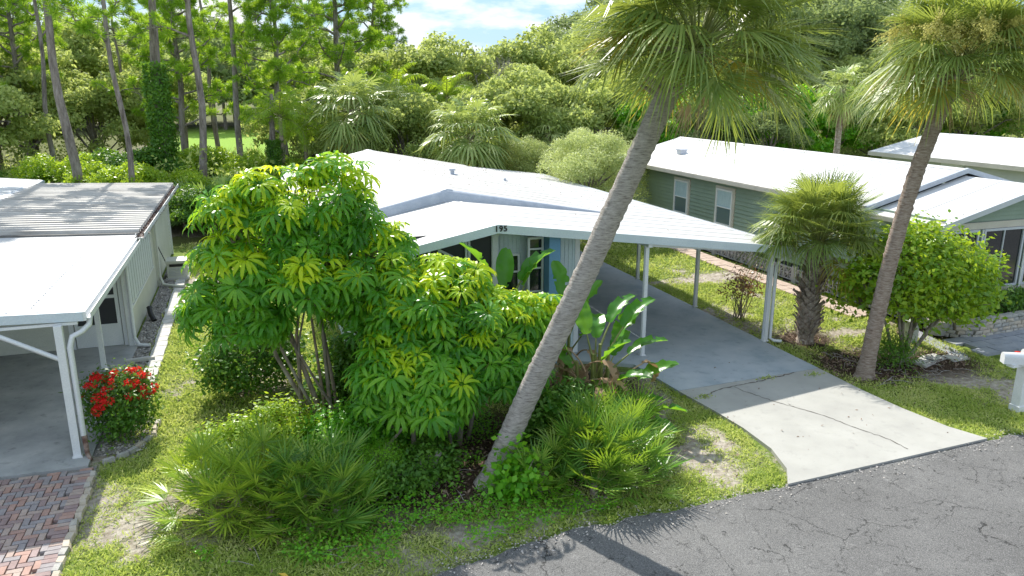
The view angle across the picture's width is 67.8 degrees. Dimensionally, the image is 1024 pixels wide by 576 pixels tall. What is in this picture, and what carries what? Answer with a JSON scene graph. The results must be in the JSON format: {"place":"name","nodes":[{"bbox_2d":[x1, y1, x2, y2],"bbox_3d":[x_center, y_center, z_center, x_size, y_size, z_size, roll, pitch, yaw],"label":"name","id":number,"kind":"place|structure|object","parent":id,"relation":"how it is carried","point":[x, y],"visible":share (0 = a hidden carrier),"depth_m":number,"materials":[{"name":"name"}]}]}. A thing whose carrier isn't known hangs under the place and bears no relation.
{"place":"outdoors","nodes":[
{"label":"outdoors","id":0,"kind":"place"},
{"bbox_2d":[0,344,137,479],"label":"carport floor","id":1,"kind":"structure","parent":0,"point":[35,438],"depth_m":15.18,"materials":[{"name":"concrete"}]},
{"bbox_2d":[0,102,1023,575],"bbox_3d":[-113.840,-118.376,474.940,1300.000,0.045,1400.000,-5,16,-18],"label":"ground","id":2,"kind":"structure","parent":0,"point":[140,524],"depth_m":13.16,"materials":[{"name":"green plant"}]},
{"bbox_2d":[0,83,61,159],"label":"tree","id":3,"kind":"object","parent":2,"relation":"on","point":[13,98],"visible":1,"depth_m":40.85,"materials":[{"name":"green plant"}]},
{"bbox_2d":[0,0,66,158],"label":"pine tree","id":4,"kind":"object","parent":2,"relation":"on","point":[23,38],"visible":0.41,"depth_m":46.44,"materials":[{"name":"green plant"}]},
{"bbox_2d":[1,0,77,163],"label":"pine tree","id":5,"kind":"object","parent":2,"relation":"on","point":[25,6],"visible":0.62,"depth_m":42.49,"materials":[{"name":"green plant"}]},
{"bbox_2d":[0,34,88,171],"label":"oak tree","id":6,"kind":"object","parent":2,"relation":"on","point":[61,60],"visible":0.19,"depth_m":50.28,"materials":[{"name":"green plant"}]},
{"bbox_2d":[0,58,95,156],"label":"oak tree","id":7,"kind":"object","parent":2,"relation":"on","point":[23,79],"visible":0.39,"depth_m":46.90,"materials":[{"name":"green plant"}]},
{"bbox_2d":[0,466,96,575],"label":"paver drive","id":8,"kind":"structure","parent":2,"relation":"on","point":[37,514],"depth_m":11.47,"materials":[{"name":"brick"}]},
{"bbox_2d":[8,150,98,182],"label":"wild shrub","id":9,"kind":"object","parent":2,"relation":"on","point":[46,168],"visible":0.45,"depth_m":36.27,"materials":[{"name":"green plant"}]},
{"bbox_2d":[42,0,111,182],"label":"pine tree","id":10,"kind":"object","parent":2,"relation":"on","point":[71,148],"visible":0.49,"depth_m":32.58,"materials":[{"name":"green plant"}]},
{"bbox_2d":[30,18,142,147],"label":"oak tree","id":11,"kind":"object","parent":2,"relation":"on","point":[89,53],"visible":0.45,"depth_m":54.54,"materials":[{"name":"green plant"}]},
{"bbox_2d":[16,70,157,156],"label":"tree","id":12,"kind":"object","parent":2,"relation":"on","point":[100,99],"visible":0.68,"depth_m":48.40,"materials":[{"name":"green plant"}]},
{"bbox_2d":[43,0,135,182],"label":"pine tree","id":13,"kind":"object","parent":2,"relation":"on","point":[86,25],"visible":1,"depth_m":30.67,"materials":[{"name":"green plant"}]},
{"bbox_2d":[0,178,184,460],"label":"mobile home","id":14,"kind":"object","parent":2,"relation":"on","point":[86,261],"visible":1,"depth_m":18.78,"materials":[{"name":"white paint"}]},
{"bbox_2d":[74,282,123,348],"bbox_3d":[-10.260,0.428,18.756,1.040,2.130,0.050,-5,16,-18],"label":"screen door","id":15,"kind":"structure","parent":14,"relation":"in","point":[109,309],"depth_m":18.90,"materials":[{"name":"white metal"}]},
{"bbox_2d":[128,234,153,307],"bbox_3d":[-10.531,-0.815,21.556,0.035,1.610,5.150,-5,16,-18],"label":"window","id":16,"kind":"structure","parent":14,"relation":"in","point":[140,266],"depth_m":21.45,"materials":[{"name":"white metal"}]},
{"bbox_2d":[51,419,161,575],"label":"stone border","id":17,"kind":"object","parent":2,"relation":"on","point":[60,562],"visible":0.98,"depth_m":11.78,"materials":[{"name":"grey stone"}]},
{"bbox_2d":[61,160,170,213],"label":"wild shrub","id":18,"kind":"object","parent":2,"relation":"on","point":[100,173],"visible":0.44,"depth_m":33.80,"materials":[{"name":"green plant"}]},
{"bbox_2d":[78,0,163,151],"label":"pine tree","id":19,"kind":"object","parent":2,"relation":"on","point":[129,43],"visible":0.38,"depth_m":53.20,"materials":[{"name":"green plant"}]},
{"bbox_2d":[93,270,174,456],"bbox_3d":[-9.828,0.900,21.354,0.840,0.035,17.000,-5,16,-18],"label":"gravel strip","id":20,"kind":"object","parent":2,"relation":"on","point":[144,430],"visible":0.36,"depth_m":18.83,"materials":[{"name":"grey gravel"}]},
{"bbox_2d":[57,356,172,448],"bbox_3d":[-7.299,2.079,14.048,1.909,1.546,1.647,-5,16,-18],"label":"ixora bush","id":21,"kind":"object","parent":20,"relation":"on","point":[128,393],"visible":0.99,"depth_m":13.80,"materials":[{"name":"green plant"}]},
{"bbox_2d":[81,146,187,173],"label":"wild shrub","id":22,"kind":"object","parent":2,"relation":"on","point":[141,155],"visible":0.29,"depth_m":37.51,"materials":[{"name":"green plant"}]},
{"bbox_2d":[97,64,198,125],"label":"oak tree","id":23,"kind":"object","parent":2,"relation":"on","point":[190,116],"visible":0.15,"depth_m":52.53,"materials":[{"name":"green plant"}]},
{"bbox_2d":[139,0,180,174],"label":"vine wrapped tree","id":24,"kind":"object","parent":2,"relation":"on","point":[156,88],"visible":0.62,"depth_m":37.89,"materials":[{"name":"green plant"}]},
{"bbox_2d":[114,0,207,179],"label":"pine tree","id":25,"kind":"object","parent":2,"relation":"on","point":[136,30],"visible":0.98,"depth_m":36.07,"materials":[{"name":"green plant"}]},
{"bbox_2d":[144,268,188,399],"bbox_3d":[-9.746,0.801,21.680,0.360,0.072,12.789,-5,16,-18],"label":"edging","id":26,"kind":"object","parent":2,"relation":"on","point":[161,344],"visible":0.68,"depth_m":20.07,"materials":[{"name":"concrete"}]},
{"bbox_2d":[90,0,252,149],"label":"pine tree","id":27,"kind":"object","parent":2,"relation":"on","point":[170,14],"visible":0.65,"depth_m":47.87,"materials":[{"name":"green plant"}]},
{"bbox_2d":[137,165,212,224],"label":"wild shrub","id":28,"kind":"object","parent":2,"relation":"on","point":[197,176],"visible":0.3,"depth_m":35.41,"materials":[{"name":"green plant"}]},
{"bbox_2d":[168,183,226,233],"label":"wild shrub","id":29,"kind":"object","parent":2,"relation":"on","point":[180,204],"visible":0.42,"depth_m":32.13,"materials":[{"name":"green plant"}]},
{"bbox_2d":[176,143,238,176],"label":"wild shrub","id":30,"kind":"object","parent":2,"relation":"on","point":[217,154],"visible":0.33,"depth_m":41.29,"materials":[{"name":"green plant"}]},
{"bbox_2d":[130,415,329,562],"bbox_3d":[-4.240,2.996,11.616,3.076,1.543,2.885,-5,16,-18],"label":"saw palmetto","id":31,"kind":"object","parent":2,"relation":"on","point":[220,463],"visible":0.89,"depth_m":11.39,"materials":[{"name":"green plant"}]},
{"bbox_2d":[171,321,320,404],"bbox_3d":[-5.518,1.405,16.136,2.938,1.802,2.530,-12,19,-38],"label":"round shrub","id":32,"kind":"object","parent":2,"relation":"on","point":[231,369],"visible":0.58,"depth_m":15.62,"materials":[{"name":"green plant"}]},
{"bbox_2d":[170,391,326,472],"bbox_3d":[-4.500,2.499,13.297,2.804,1.136,2.130,-5,16,-18],"label":"leafy shrub","id":33,"kind":"object","parent":2,"relation":"on","point":[279,417],"visible":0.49,"depth_m":13.26,"materials":[{"name":"green plant"}]},
{"bbox_2d":[227,0,273,156],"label":"pine tree","id":34,"kind":"object","parent":2,"relation":"on","point":[250,32],"visible":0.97,"depth_m":43.68,"materials":[{"name":"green plant"}]},
{"bbox_2d":[238,89,318,165],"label":"feather palm","id":35,"kind":"object","parent":2,"relation":"on","point":[288,111],"visible":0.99,"depth_m":38.05,"materials":[{"name":"green plant"}]},
{"bbox_2d":[221,0,338,157],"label":"pine tree","id":36,"kind":"object","parent":2,"relation":"on","point":[275,69],"visible":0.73,"depth_m":44.73,"materials":[{"name":"green plant"}]},
{"bbox_2d":[241,81,343,157],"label":"tree","id":37,"kind":"object","parent":2,"relation":"on","point":[264,129],"visible":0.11,"depth_m":48.52,"materials":[{"name":"green plant"}]},
{"bbox_2d":[172,150,420,420],"bbox_3d":[-3.747,0.257,13.617,4.364,5.292,3.032,-5,16,-18],"label":"umbrella tree","id":38,"kind":"object","parent":2,"relation":"on","point":[314,244],"visible":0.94,"depth_m":12.79,"materials":[{"name":"green plant"}]},
{"bbox_2d":[259,41,348,90],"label":"oak tree","id":39,"kind":"object","parent":2,"relation":"on","point":[317,60],"visible":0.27,"depth_m":65.28,"materials":[{"name":"green plant"}]},
{"bbox_2d":[235,421,403,568],"bbox_3d":[-2.968,2.995,11.546,2.568,1.409,2.498,14,20,43],"label":"saw palmetto","id":40,"kind":"object","parent":2,"relation":"on","point":[331,477],"visible":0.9,"depth_m":11.39,"materials":[{"name":"green plant"}]},
{"bbox_2d":[291,326,364,412],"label":"tall shrub","id":41,"kind":"object","parent":2,"relation":"on","point":[343,360],"visible":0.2,"depth_m":14.83,"materials":[{"name":"green plant"}]},
{"bbox_2d":[270,0,407,100],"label":"pine tree","id":42,"kind":"object","parent":2,"relation":"on","point":[333,50],"visible":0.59,"depth_m":53.74,"materials":[{"name":"green plant"}]},
{"bbox_2d":[296,71,400,154],"bbox_3d":[-8.418,-7.627,39.876,5.090,7.273,5.370,9,17,31],"label":"cabbage palm","id":43,"kind":"object","parent":2,"relation":"on","point":[349,136],"visible":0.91,"depth_m":38.62,"materials":[{"name":"green plant"}]},
{"bbox_2d":[289,390,422,458],"bbox_3d":[-2.715,2.450,13.403,2.709,1.176,1.979,-5,16,-18],"label":"leafy shrub","id":44,"kind":"object","parent":2,"relation":"on","point":[341,416],"visible":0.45,"depth_m":13.12,"materials":[{"name":"green plant"}]},
{"bbox_2d":[294,76,423,157],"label":"tree","id":45,"kind":"object","parent":2,"relation":"on","point":[311,146],"visible":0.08,"depth_m":45.97,"materials":[{"name":"green plant"}]},
{"bbox_2d":[323,431,410,497],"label":"asparagus fern","id":46,"kind":"object","parent":2,"relation":"on","point":[384,451],"visible":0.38,"depth_m":12.37,"materials":[{"name":"green plant"}]},
{"bbox_2d":[331,0,409,75],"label":"pine tree","id":47,"kind":"object","parent":2,"relation":"on","point":[375,18],"visible":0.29,"depth_m":65.50,"materials":[{"name":"green plant"}]},
{"bbox_2d":[347,92,465,160],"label":"palm tree","id":48,"kind":"object","parent":2,"relation":"on","point":[412,123],"visible":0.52,"depth_m":41.11,"materials":[{"name":"green plant"}]},
{"bbox_2d":[0,6,817,130],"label":"wood","id":49,"kind":"object","parent":2,"relation":"on","point":[222,71],"visible":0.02,"depth_m":113.67,"materials":[{"name":"green plant"}]},
{"bbox_2d":[340,323,479,450],"bbox_3d":[-1.571,1.839,13.020,2.282,2.532,2.030,3,15,13],"label":"umbrella tree","id":50,"kind":"object","parent":2,"relation":"on","point":[435,415],"visible":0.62,"depth_m":12.33,"materials":[{"name":"green plant"}]},
{"bbox_2d":[367,428,471,503],"bbox_3d":[-1.575,2.873,12.499,1.926,0.842,1.656,-5,16,-18],"label":"leafy shrub","id":51,"kind":"object","parent":2,"relation":"on","point":[409,470],"visible":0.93,"depth_m":12.25,"materials":[{"name":"green plant"}]},
{"bbox_2d":[348,30,497,109],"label":"oak tree","id":52,"kind":"object","parent":2,"relation":"on","point":[436,62],"visible":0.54,"depth_m":55.56,"materials":[{"name":"green plant"}]},
{"bbox_2d":[192,409,659,568],"bbox_3d":[-1.115,3.022,12.766,7.844,0.297,4.571,-5,16,-18],"label":"ground cover","id":53,"kind":"object","parent":2,"relation":"on","point":[416,516],"visible":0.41,"depth_m":11.42,"materials":[{"name":"green plant"}]},
{"bbox_2d":[420,72,473,109],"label":"feather palm","id":54,"kind":"object","parent":2,"relation":"on","point":[445,91],"visible":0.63,"depth_m":51.40,"materials":[{"name":"green plant"}]},
{"bbox_2d":[351,252,566,445],"bbox_3d":[-0.818,1.097,13.762,4.236,3.601,2.922,-5,16,-18],"label":"umbrella tree","id":55,"kind":"object","parent":2,"relation":"on","point":[472,319],"visible":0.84,"depth_m":12.88,"materials":[{"name":"green plant"}]},
{"bbox_2d":[411,95,527,170],"bbox_3d":[-2.061,-6.200,37.843,5.579,6.576,5.475,-5,16,-18],"label":"cabbage palm","id":56,"kind":"object","parent":2,"relation":"on","point":[471,149],"visible":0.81,"depth_m":36.63,"materials":[{"name":"green plant"}]},
{"bbox_2d":[429,69,570,142],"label":"tree","id":57,"kind":"object","parent":2,"relation":"on","point":[493,89],"visible":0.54,"depth_m":42.85,"materials":[{"name":"green plant"}]},
{"bbox_2d":[460,242,555,390],"bbox_3d":[-0.160,0.628,16.074,2.501,3.310,0.841,-9,17,-31],"label":"bird of paradise","id":58,"kind":"object","parent":2,"relation":"on","point":[504,268],"visible":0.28,"depth_m":16.04,"materials":[{"name":"green plant"}]},
{"bbox_2d":[0,124,1023,218],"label":"undergrowth","id":59,"kind":"object","parent":2,"relation":"on","point":[847,150],"visible":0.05,"depth_m":48.94,"materials":[{"name":"green plant"}]},
{"bbox_2d":[478,432,565,508],"bbox_3d":[0.063,2.854,12.055,1.352,1.162,1.337,-5,16,-18],"label":"leafy shrub","id":60,"kind":"object","parent":2,"relation":"on","point":[514,470],"visible":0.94,"depth_m":11.99,"materials":[{"name":"green plant"}]},
{"bbox_2d":[487,134,556,175],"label":"fine leaved tree","id":61,"kind":"object","parent":2,"relation":"on","point":[520,156],"visible":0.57,"depth_m":38.31,"materials":[{"name":"green plant"}]},
{"bbox_2d":[281,149,795,362],"bbox_3d":[-1.253,-2.121,25.414,11.540,3.738,18.038,-5,16,-18],"label":"mobile home","id":62,"kind":"object","parent":2,"relation":"on","point":[447,208],"visible":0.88,"depth_m":19.27,"materials":[{"name":"white paint"}]},
{"bbox_2d":[527,236,543,295],"bbox_3d":[0.532,-0.326,17.513,0.380,1.720,0.080,-5,16,-18],"label":"window","id":63,"kind":"structure","parent":62,"relation":"in","point":[535,279],"depth_m":17.48,"materials":[{"name":"white metal"}]},
{"bbox_2d":[478,22,600,85],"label":"oak tree","id":64,"kind":"object","parent":2,"relation":"on","point":[520,51],"visible":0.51,"depth_m":60.28,"materials":[{"name":"green plant"}]},
{"bbox_2d":[501,428,586,510],"bbox_3d":[0.395,2.877,12.442,1.714,1.213,2.072,-5,16,-18],"label":"saw palmetto","id":65,"kind":"object","parent":2,"relation":"on","point":[545,458],"visible":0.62,"depth_m":12.30,"materials":[{"name":"green plant"}]},
{"bbox_2d":[473,64,617,149],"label":"tree","id":66,"kind":"object","parent":2,"relation":"on","point":[550,87],"visible":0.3,"depth_m":44.47,"materials":[{"name":"green plant"}]},
{"bbox_2d":[503,369,616,448],"bbox_3d":[0.885,2.223,14.218,1.887,1.290,2.715,12,19,39],"label":"leafy shrub","id":67,"kind":"object","parent":2,"relation":"on","point":[539,418],"visible":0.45,"depth_m":13.76,"materials":[{"name":"green plant"}]},
{"bbox_2d":[136,319,1000,573],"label":"leaf litter","id":68,"kind":"object","parent":2,"relation":"on","point":[444,490],"visible":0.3,"depth_m":14.99,"materials":[{"name":"brown plant"}]},
{"bbox_2d":[551,260,602,385],"bbox_3d":[1.354,0.870,16.244,1.461,2.756,1.722,9,17,29],"label":"bird of paradise","id":69,"kind":"object","parent":2,"relation":"on","point":[559,272],"visible":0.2,"depth_m":16.34,"materials":[{"name":"green plant"}]},
{"bbox_2d":[535,127,651,203],"bbox_3d":[3.505,-4.529,33.601,5.567,5.034,5.174,-5,16,-18],"label":"fine leaved tree","id":70,"kind":"object","parent":2,"relation":"on","point":[577,164],"visible":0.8,"depth_m":32.81,"materials":[{"name":"green plant"}]},
{"bbox_2d":[545,71,658,183],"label":"tree","id":71,"kind":"object","parent":2,"relation":"on","point":[594,96],"visible":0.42,"depth_m":45.53,"materials":[{"name":"green plant"}]},
{"bbox_2d":[551,41,655,134],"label":"oak tree","id":72,"kind":"object","parent":2,"relation":"on","point":[561,68],"visible":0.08,"depth_m":57.24,"materials":[{"name":"green plant"}]},
{"bbox_2d":[532,385,694,519],"bbox_3d":[1.583,2.622,12.685,2.946,1.713,3.107,-5,16,-18],"label":"saw palmetto","id":73,"kind":"object","parent":2,"relation":"on","point":[608,448],"visible":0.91,"depth_m":12.45,"materials":[{"name":"green plant"}]},
{"bbox_2d":[541,293,687,445],"bbox_3d":[1.542,1.722,14.607,3.496,2.657,2.726,-5,16,-18],"label":"bird of paradise","id":74,"kind":"object","parent":2,"relation":"on","point":[587,321],"visible":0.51,"depth_m":15.08,"materials":[{"name":"green plant"}]},
{"bbox_2d":[555,377,676,465],"bbox_3d":[1.730,2.410,13.974,2.852,1.515,2.441,-13,20,-40],"label":"saw palmetto","id":75,"kind":"object","parent":2,"relation":"on","point":[609,393],"visible":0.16,"depth_m":13.95,"materials":[{"name":"green plant"}]},
{"bbox_2d":[612,92,708,150],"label":"bright bush tree","id":76,"kind":"object","parent":2,"relation":"on","point":[667,135],"visible":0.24,"depth_m":45.61,"materials":[{"name":"green plant"}]},
{"bbox_2d":[473,0,848,490],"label":"cabbage palm","id":77,"kind":"object","parent":2,"relation":"on","point":[678,67],"visible":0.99,"depth_m":11.67,"materials":[{"name":"green plant"}]},
{"bbox_2d":[676,87,753,143],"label":"grey green tree","id":78,"kind":"object","parent":2,"relation":"on","point":[708,137],"visible":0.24,"depth_m":45.87,"materials":[{"name":"plant"}]},
{"bbox_2d":[716,263,765,318],"bbox_3d":[6.471,0.079,21.462,1.587,1.641,1.349,-9,17,-30],"label":"croton","id":79,"kind":"object","parent":2,"relation":"on","point":[749,286],"visible":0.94,"depth_m":21.39,"materials":[{"name":"red plant"}]},
{"bbox_2d":[693,1,835,64],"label":"distant tree","id":80,"kind":"object","parent":2,"relation":"on","point":[810,12],"visible":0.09,"depth_m":65.10,"materials":[{"name":"green plant"}]},
{"bbox_2d":[742,98,815,148],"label":"grey green tree","id":81,"kind":"object","parent":2,"relation":"on","point":[783,131],"visible":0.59,"depth_m":47.98,"materials":[{"name":"plant"}]},
{"bbox_2d":[735,83,840,152],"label":"bright bush tree","id":82,"kind":"object","parent":2,"relation":"on","point":[826,146],"visible":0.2,"depth_m":50.01,"materials":[{"name":"green plant"}]},
{"bbox_2d":[724,163,888,344],"bbox_3d":[7.618,-0.868,19.130,4.189,4.741,3.807,11,18,36],"label":"cabbage palm","id":83,"kind":"object","parent":2,"relation":"on","point":[827,204],"visible":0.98,"depth_m":18.44,"materials":[{"name":"green plant"}]},
{"bbox_2d":[634,137,1023,323],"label":"mobile home","id":84,"kind":"object","parent":2,"relation":"on","point":[683,178],"visible":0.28,"depth_m":26.36,"materials":[{"name":"green"}]},
{"bbox_2d":[713,185,735,227],"bbox_3d":[8.053,-3.059,28.929,0.095,1.560,1.250,-5,16,-18],"label":"window","id":85,"kind":"structure","parent":84,"relation":"in","point":[725,197],"depth_m":28.85,"materials":[{"name":"grey glass"}]},
{"bbox_2d":[982,226,1023,286],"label":"window","id":86,"kind":"structure","parent":84,"relation":"in","point":[1009,239],"depth_m":20.75,"materials":[{"name":"grey glass"}]},
{"bbox_2d":[769,0,890,148],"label":"distant tree","id":87,"kind":"object","parent":2,"relation":"on","point":[851,12],"visible":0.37,"depth_m":65.88,"materials":[{"name":"green plant"}]},
{"bbox_2d":[807,62,878,153],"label":"cabbage palm","id":88,"kind":"object","parent":2,"relation":"on","point":[840,113],"visible":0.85,"depth_m":42.18,"materials":[{"name":"green plant"}]},
{"bbox_2d":[807,85,878,150],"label":"bright bush tree","id":89,"kind":"object","parent":2,"relation":"on","point":[850,136],"visible":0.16,"depth_m":52.79,"materials":[{"name":"green plant"}]},
{"bbox_2d":[813,43,912,155],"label":"oak tree","id":90,"kind":"object","parent":2,"relation":"on","point":[866,63],"visible":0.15,"depth_m":63.72,"materials":[{"name":"green plant"}]},
{"bbox_2d":[820,0,927,61],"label":"distant tree","id":91,"kind":"object","parent":2,"relation":"on","point":[870,35],"visible":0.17,"depth_m":70.78,"materials":[{"name":"green plant"}]},
{"bbox_2d":[853,325,929,373],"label":"shrub","id":92,"kind":"object","parent":2,"relation":"on","point":[895,349],"visible":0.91,"depth_m":17.73,"materials":[{"name":"green plant"}]},
{"bbox_2d":[816,209,1020,362],"bbox_3d":[10.162,-0.121,18.527,5.497,3.567,3.455,-5,16,-18],"label":"tree","id":93,"kind":"object","parent":2,"relation":"on","point":[959,284],"visible":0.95,"depth_m":17.83,"materials":[{"name":"green plant"}]},
{"bbox_2d":[856,71,1001,146],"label":"tree","id":94,"kind":"object","parent":2,"relation":"on","point":[879,135],"visible":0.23,"depth_m":50.33,"materials":[{"name":"green plant"}]},
{"bbox_2d":[842,0,1023,380],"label":"cabbage palm","id":95,"kind":"object","parent":2,"relation":"on","point":[967,25],"visible":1,"depth_m":15.53,"materials":[{"name":"green plant"}]},
{"bbox_2d":[868,133,1023,183],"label":"mobile home","id":96,"kind":"object","parent":2,"relation":"on","point":[1002,157],"visible":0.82,"depth_m":36.25,"materials":[{"name":"white metal"}]},
{"bbox_2d":[893,47,1023,137],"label":"tree","id":97,"kind":"object","parent":2,"relation":"on","point":[1010,119],"visible":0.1,"depth_m":53.18,"materials":[{"name":"green plant"}]},
{"bbox_2d":[912,329,1023,367],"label":"front walk","id":98,"kind":"structure","parent":2,"relation":"on","point":[998,344],"depth_m":19.20,"materials":[{"name":"concrete"}]},
{"bbox_2d":[923,310,1023,337],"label":"stone planter","id":99,"kind":"object","parent":2,"relation":"on","point":[1014,321],"visible":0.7,"depth_m":19.90,"materials":[{"name":"grey stone"}]},
{"bbox_2d":[1000,349,1023,413],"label":"mailbox","id":100,"kind":"object","parent":2,"relation":"on","point":[1015,359],"visible":1,"depth_m":15.16,"materials":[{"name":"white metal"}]},
{"bbox_2d":[14,0,1022,55],"label":"sky","id":101,"kind":"structure","parent":0,"point":[479,22],"materials":[{"name":"white"}]},
{"bbox_2d":[437,435,1023,575],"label":"road","id":102,"kind":"structure","parent":0,"point":[944,514],"depth_m":11.11,"materials":[{"name":"grey asphalt"}]},
{"bbox_2d":[412,429,1022,575],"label":"road grit","id":103,"kind":"object","parent":102,"relation":"on","point":[693,506],"visible":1,"depth_m":11.62,"materials":[{"name":"grey gravel"}]},
{"bbox_2d":[671,248,868,318],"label":"paver path","id":104,"kind":"structure","parent":0,"point":[786,287],"depth_m":26.33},
{"bbox_2d":[572,251,986,485],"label":"driveway","id":105,"kind":"structure","parent":0,"point":[800,420],"depth_m":16.05,"materials":[{"name":"concrete"}]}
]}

